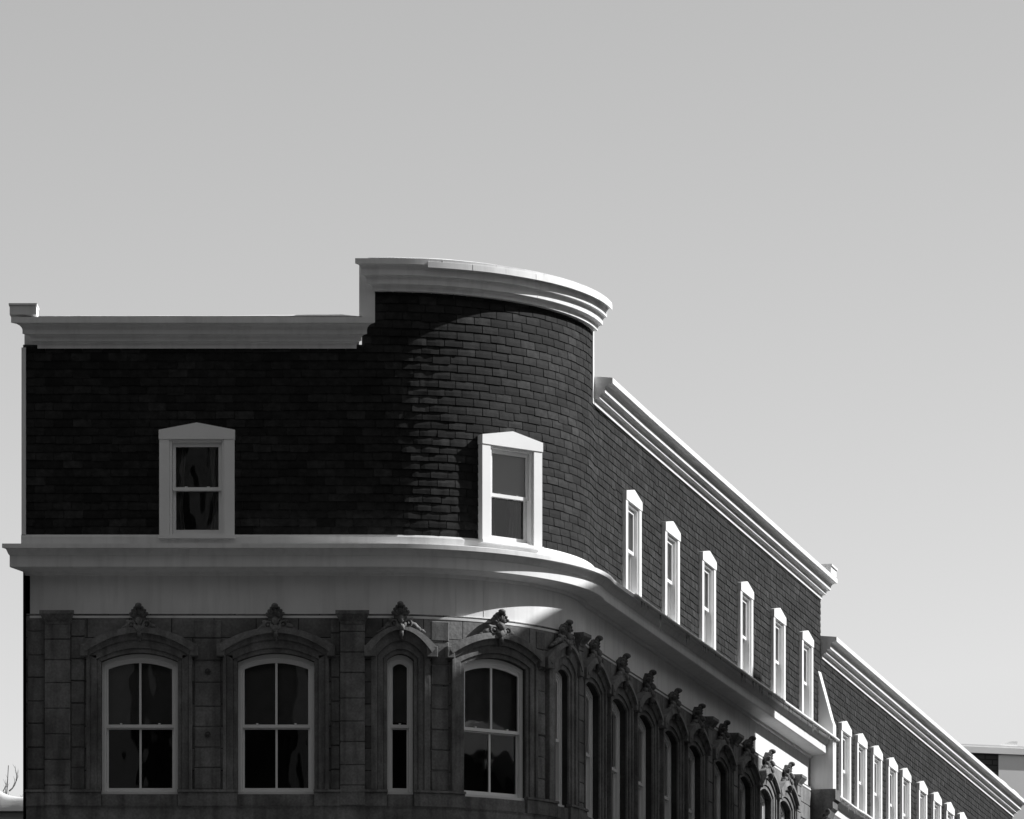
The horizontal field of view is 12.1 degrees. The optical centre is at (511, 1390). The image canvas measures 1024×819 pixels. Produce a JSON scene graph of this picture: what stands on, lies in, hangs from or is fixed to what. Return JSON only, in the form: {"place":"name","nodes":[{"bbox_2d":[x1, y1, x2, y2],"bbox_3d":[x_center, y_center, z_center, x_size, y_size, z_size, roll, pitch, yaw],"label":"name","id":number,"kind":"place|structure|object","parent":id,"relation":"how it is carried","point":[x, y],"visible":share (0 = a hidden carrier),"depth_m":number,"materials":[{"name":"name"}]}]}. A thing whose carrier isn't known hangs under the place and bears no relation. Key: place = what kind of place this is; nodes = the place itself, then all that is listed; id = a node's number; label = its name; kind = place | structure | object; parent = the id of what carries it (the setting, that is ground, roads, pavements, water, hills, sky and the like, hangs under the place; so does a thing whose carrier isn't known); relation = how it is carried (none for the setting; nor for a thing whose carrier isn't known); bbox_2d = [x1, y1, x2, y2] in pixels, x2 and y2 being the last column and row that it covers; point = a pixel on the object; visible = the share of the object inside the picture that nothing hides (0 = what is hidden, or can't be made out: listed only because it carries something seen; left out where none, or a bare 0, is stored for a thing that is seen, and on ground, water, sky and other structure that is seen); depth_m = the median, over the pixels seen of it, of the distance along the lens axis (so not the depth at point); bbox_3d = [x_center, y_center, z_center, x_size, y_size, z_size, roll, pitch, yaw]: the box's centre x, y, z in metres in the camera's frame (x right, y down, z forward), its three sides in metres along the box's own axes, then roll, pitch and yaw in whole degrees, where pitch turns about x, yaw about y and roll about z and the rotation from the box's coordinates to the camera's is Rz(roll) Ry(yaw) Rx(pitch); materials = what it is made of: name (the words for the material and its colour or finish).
{"place":"outdoors","nodes":[
{"label":"outdoors","id":0,"kind":"place"},
{"bbox_2d":[0,791,22,818],"bbox_3d":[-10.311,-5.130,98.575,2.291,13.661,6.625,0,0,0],"label":"snowy roof house","id":1,"kind":"structure","parent":0,"point":[11,807],"depth_m":95.29,"materials":[{"name":"snow"}]},
{"bbox_2d":[38,314,361,316],"bbox_3d":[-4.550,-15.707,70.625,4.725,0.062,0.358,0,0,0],"label":"snow","id":2,"kind":"structure","parent":0,"point":[333,315],"depth_m":70.47,"materials":[{"name":"white snow"}]},
{"bbox_2d":[379,257,570,280],"bbox_3d":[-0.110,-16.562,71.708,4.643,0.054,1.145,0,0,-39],"label":"snow","id":3,"kind":"structure","parent":0,"point":[452,260],"depth_m":70.65,"materials":[{"name":"white snow"}]},
{"bbox_2d":[0,0,1023,796],"label":"sky","id":4,"kind":"structure","parent":0,"point":[800,223],"materials":[{"name":"grey"}]},
{"bbox_2d":[961,741,1023,818],"bbox_3d":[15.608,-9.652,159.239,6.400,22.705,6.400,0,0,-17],"label":"flat roofed building","id":5,"kind":"structure","parent":0,"point":[1004,762],"depth_m":156.10,"materials":[{"name":"concrete"}]},
{"label":"ground","id":6,"kind":"structure","parent":0,"visible":0},
{"bbox_2d":[3,765,22,795],"bbox_3d":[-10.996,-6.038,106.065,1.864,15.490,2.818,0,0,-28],"label":"bare tree","id":7,"kind":"object","parent":6,"relation":"on","point":[16,778],"visible":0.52,"depth_m":106.12,"materials":[{"name":"grey plant"}]},
{"bbox_2d":[2,258,839,818],"bbox_3d":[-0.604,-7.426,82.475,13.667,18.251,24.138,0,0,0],"label":"corner building","id":8,"kind":"structure","parent":6,"relation":"on","point":[250,592],"depth_m":70.93,"materials":[{"name":"slate"},{"name":"white paint"},{"name":"sandstone"}]},
{"bbox_2d":[102,654,177,793],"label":"arched window","id":9,"kind":"structure","parent":8,"relation":"in","point":[140,691],"depth_m":71.10,"materials":[{"name":"glass"}]},
{"bbox_2d":[158,422,234,538],"bbox_3d":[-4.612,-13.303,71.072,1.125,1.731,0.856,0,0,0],"label":"window","id":10,"kind":"structure","parent":8,"relation":"in","point":[197,460],"depth_m":70.76,"materials":[{"name":"paint"}]},
{"bbox_2d":[238,654,313,793],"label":"arched window","id":11,"kind":"structure","parent":8,"relation":"in","point":[276,691],"depth_m":71.10,"materials":[{"name":"glass"}]},
{"bbox_2d":[387,655,412,793],"bbox_3d":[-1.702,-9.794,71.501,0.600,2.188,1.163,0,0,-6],"label":"arched window","id":12,"kind":"structure","parent":8,"relation":"in","point":[399,667],"depth_m":71.05,"materials":[{"name":"glass"}]},
{"bbox_2d":[464,659,523,800],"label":"arched window","id":13,"kind":"structure","parent":8,"relation":"in","point":[493,689],"depth_m":71.75,"materials":[{"name":"glass"}]},
{"bbox_2d":[430,544,558,557],"bbox_3d":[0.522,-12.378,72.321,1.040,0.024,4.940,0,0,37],"label":"snow","id":14,"kind":"structure","parent":8,"relation":"on","point":[486,547],"depth_m":70.85,"materials":[{"name":"white snow"}]},
{"bbox_2d":[478,431,543,550],"bbox_3d":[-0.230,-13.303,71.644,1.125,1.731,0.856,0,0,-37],"label":"window","id":15,"kind":"structure","parent":8,"relation":"in","point":[509,463],"depth_m":71.54,"materials":[{"name":"paint"}]},
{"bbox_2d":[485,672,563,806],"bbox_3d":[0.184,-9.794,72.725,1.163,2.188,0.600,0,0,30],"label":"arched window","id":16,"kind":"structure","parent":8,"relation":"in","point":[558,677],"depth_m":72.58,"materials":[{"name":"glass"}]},
{"bbox_2d":[586,685,592,818],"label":"arched window","id":17,"kind":"structure","parent":8,"relation":"in","point":[589,698],"depth_m":74.35,"materials":[{"name":"glass"}]},
{"bbox_2d":[612,701,619,818],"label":"arched window","id":18,"kind":"structure","parent":8,"relation":"in","point":[615,712],"depth_m":76.13,"materials":[{"name":"glass"}]},
{"bbox_2d":[622,490,642,596],"bbox_3d":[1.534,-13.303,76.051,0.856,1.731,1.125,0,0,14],"label":"window","id":19,"kind":"structure","parent":8,"relation":"in","point":[632,505],"depth_m":76.30,"materials":[{"name":"paint"}]},
{"bbox_2d":[638,717,645,818],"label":"arched window","id":20,"kind":"structure","parent":8,"relation":"in","point":[641,727],"depth_m":77.92,"materials":[{"name":"glass"}]},
{"bbox_2d":[664,733,670,818],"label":"arched window","id":21,"kind":"structure","parent":8,"relation":"in","point":[667,744],"depth_m":79.77,"materials":[{"name":"glass"}]},
{"bbox_2d":[661,521,680,624],"bbox_3d":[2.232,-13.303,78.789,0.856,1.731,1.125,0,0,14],"label":"window","id":22,"kind":"structure","parent":8,"relation":"in","point":[671,536],"depth_m":79.05,"materials":[{"name":"paint"}]},
{"bbox_2d":[689,748,694,818],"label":"arched window","id":23,"kind":"structure","parent":8,"relation":"in","point":[691,757],"depth_m":81.56,"materials":[{"name":"glass"}]},
{"bbox_2d":[698,551,716,649],"bbox_3d":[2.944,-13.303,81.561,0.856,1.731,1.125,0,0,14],"label":"window","id":24,"kind":"structure","parent":8,"relation":"in","point":[707,563],"depth_m":81.80,"materials":[{"name":"paint"}]},
{"bbox_2d":[715,764,719,818],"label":"arched window","id":25,"kind":"structure","parent":8,"relation":"in","point":[717,773],"depth_m":83.57,"materials":[{"name":"glass"}]},
{"bbox_2d":[740,779,744,818],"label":"arched window","id":26,"kind":"structure","parent":8,"relation":"in","point":[742,788],"depth_m":85.64,"materials":[{"name":"glass"}]},
{"bbox_2d":[737,581,753,676],"bbox_3d":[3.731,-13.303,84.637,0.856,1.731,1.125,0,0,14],"label":"window","id":27,"kind":"structure","parent":8,"relation":"in","point":[745,594],"depth_m":84.87,"materials":[{"name":"paint"}]},
{"bbox_2d":[761,792,764,818],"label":"arched window","id":28,"kind":"structure","parent":8,"relation":"in","point":[762,797],"depth_m":87.39,"materials":[{"name":"glass"}]},
{"bbox_2d":[770,608,785,700],"bbox_3d":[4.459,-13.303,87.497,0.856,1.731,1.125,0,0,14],"label":"window","id":29,"kind":"structure","parent":8,"relation":"in","point":[778,619],"depth_m":87.76,"materials":[{"name":"paint"}]},
{"bbox_2d":[780,803,783,818],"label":"arched window","id":30,"kind":"structure","parent":8,"relation":"in","point":[781,808],"depth_m":89.10,"materials":[{"name":"glass"}]},
{"bbox_2d":[799,630,813,719],"bbox_3d":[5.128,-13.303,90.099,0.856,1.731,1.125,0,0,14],"label":"window","id":31,"kind":"structure","parent":8,"relation":"in","point":[806,642],"depth_m":90.32,"materials":[{"name":"paint"}]},
{"bbox_2d":[820,636,1023,818],"bbox_3d":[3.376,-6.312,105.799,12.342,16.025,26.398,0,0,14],"label":"row building","id":32,"kind":"structure","parent":6,"relation":"on","point":[899,755],"depth_m":99.53,"materials":[{"name":"brick"}]},
{"bbox_2d":[838,721,851,802],"bbox_3d":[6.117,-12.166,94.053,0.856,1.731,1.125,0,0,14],"label":"window","id":33,"kind":"structure","parent":32,"relation":"in","point":[844,730],"depth_m":94.29,"materials":[{"name":"paint"}]},
{"bbox_2d":[854,733,867,812],"bbox_3d":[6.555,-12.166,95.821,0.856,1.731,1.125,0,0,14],"label":"window","id":34,"kind":"structure","parent":32,"relation":"in","point":[861,744],"depth_m":96.05,"materials":[{"name":"paint"}]},
{"bbox_2d":[870,745,882,818],"bbox_3d":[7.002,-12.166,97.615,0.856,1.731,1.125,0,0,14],"label":"window","id":35,"kind":"structure","parent":32,"relation":"in","point":[876,755],"depth_m":97.85,"materials":[{"name":"paint"}]},
{"bbox_2d":[885,757,897,818],"bbox_3d":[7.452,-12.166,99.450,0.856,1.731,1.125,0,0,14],"label":"window","id":36,"kind":"structure","parent":32,"relation":"in","point":[891,770],"depth_m":99.60,"materials":[{"name":"paint"}]},
{"bbox_2d":[899,768,910,818],"bbox_3d":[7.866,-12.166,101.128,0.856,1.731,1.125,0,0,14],"label":"window","id":37,"kind":"structure","parent":32,"relation":"in","point":[905,776],"depth_m":101.34,"materials":[{"name":"paint"}]},
{"bbox_2d":[916,781,927,818],"bbox_3d":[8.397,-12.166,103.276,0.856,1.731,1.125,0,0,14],"label":"window","id":38,"kind":"structure","parent":32,"relation":"in","point":[921,788],"depth_m":103.28,"materials":[{"name":"paint"}]},
{"bbox_2d":[930,792,941,818],"bbox_3d":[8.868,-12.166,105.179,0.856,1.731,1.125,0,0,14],"label":"window","id":39,"kind":"structure","parent":32,"relation":"in","point":[936,801],"depth_m":105.01,"materials":[{"name":"paint"}]},
{"bbox_2d":[944,802,954,818],"bbox_3d":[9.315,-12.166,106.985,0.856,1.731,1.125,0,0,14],"label":"window","id":40,"kind":"structure","parent":32,"relation":"in","point":[949,811],"depth_m":106.75,"materials":[{"name":"paint"}]},
{"bbox_2d":[957,812,966,818],"bbox_3d":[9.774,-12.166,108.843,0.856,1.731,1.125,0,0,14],"label":"window","id":41,"kind":"structure","parent":32,"relation":"in","point":[961,815],"depth_m":108.39,"materials":[{"name":"paint"}]}
]}

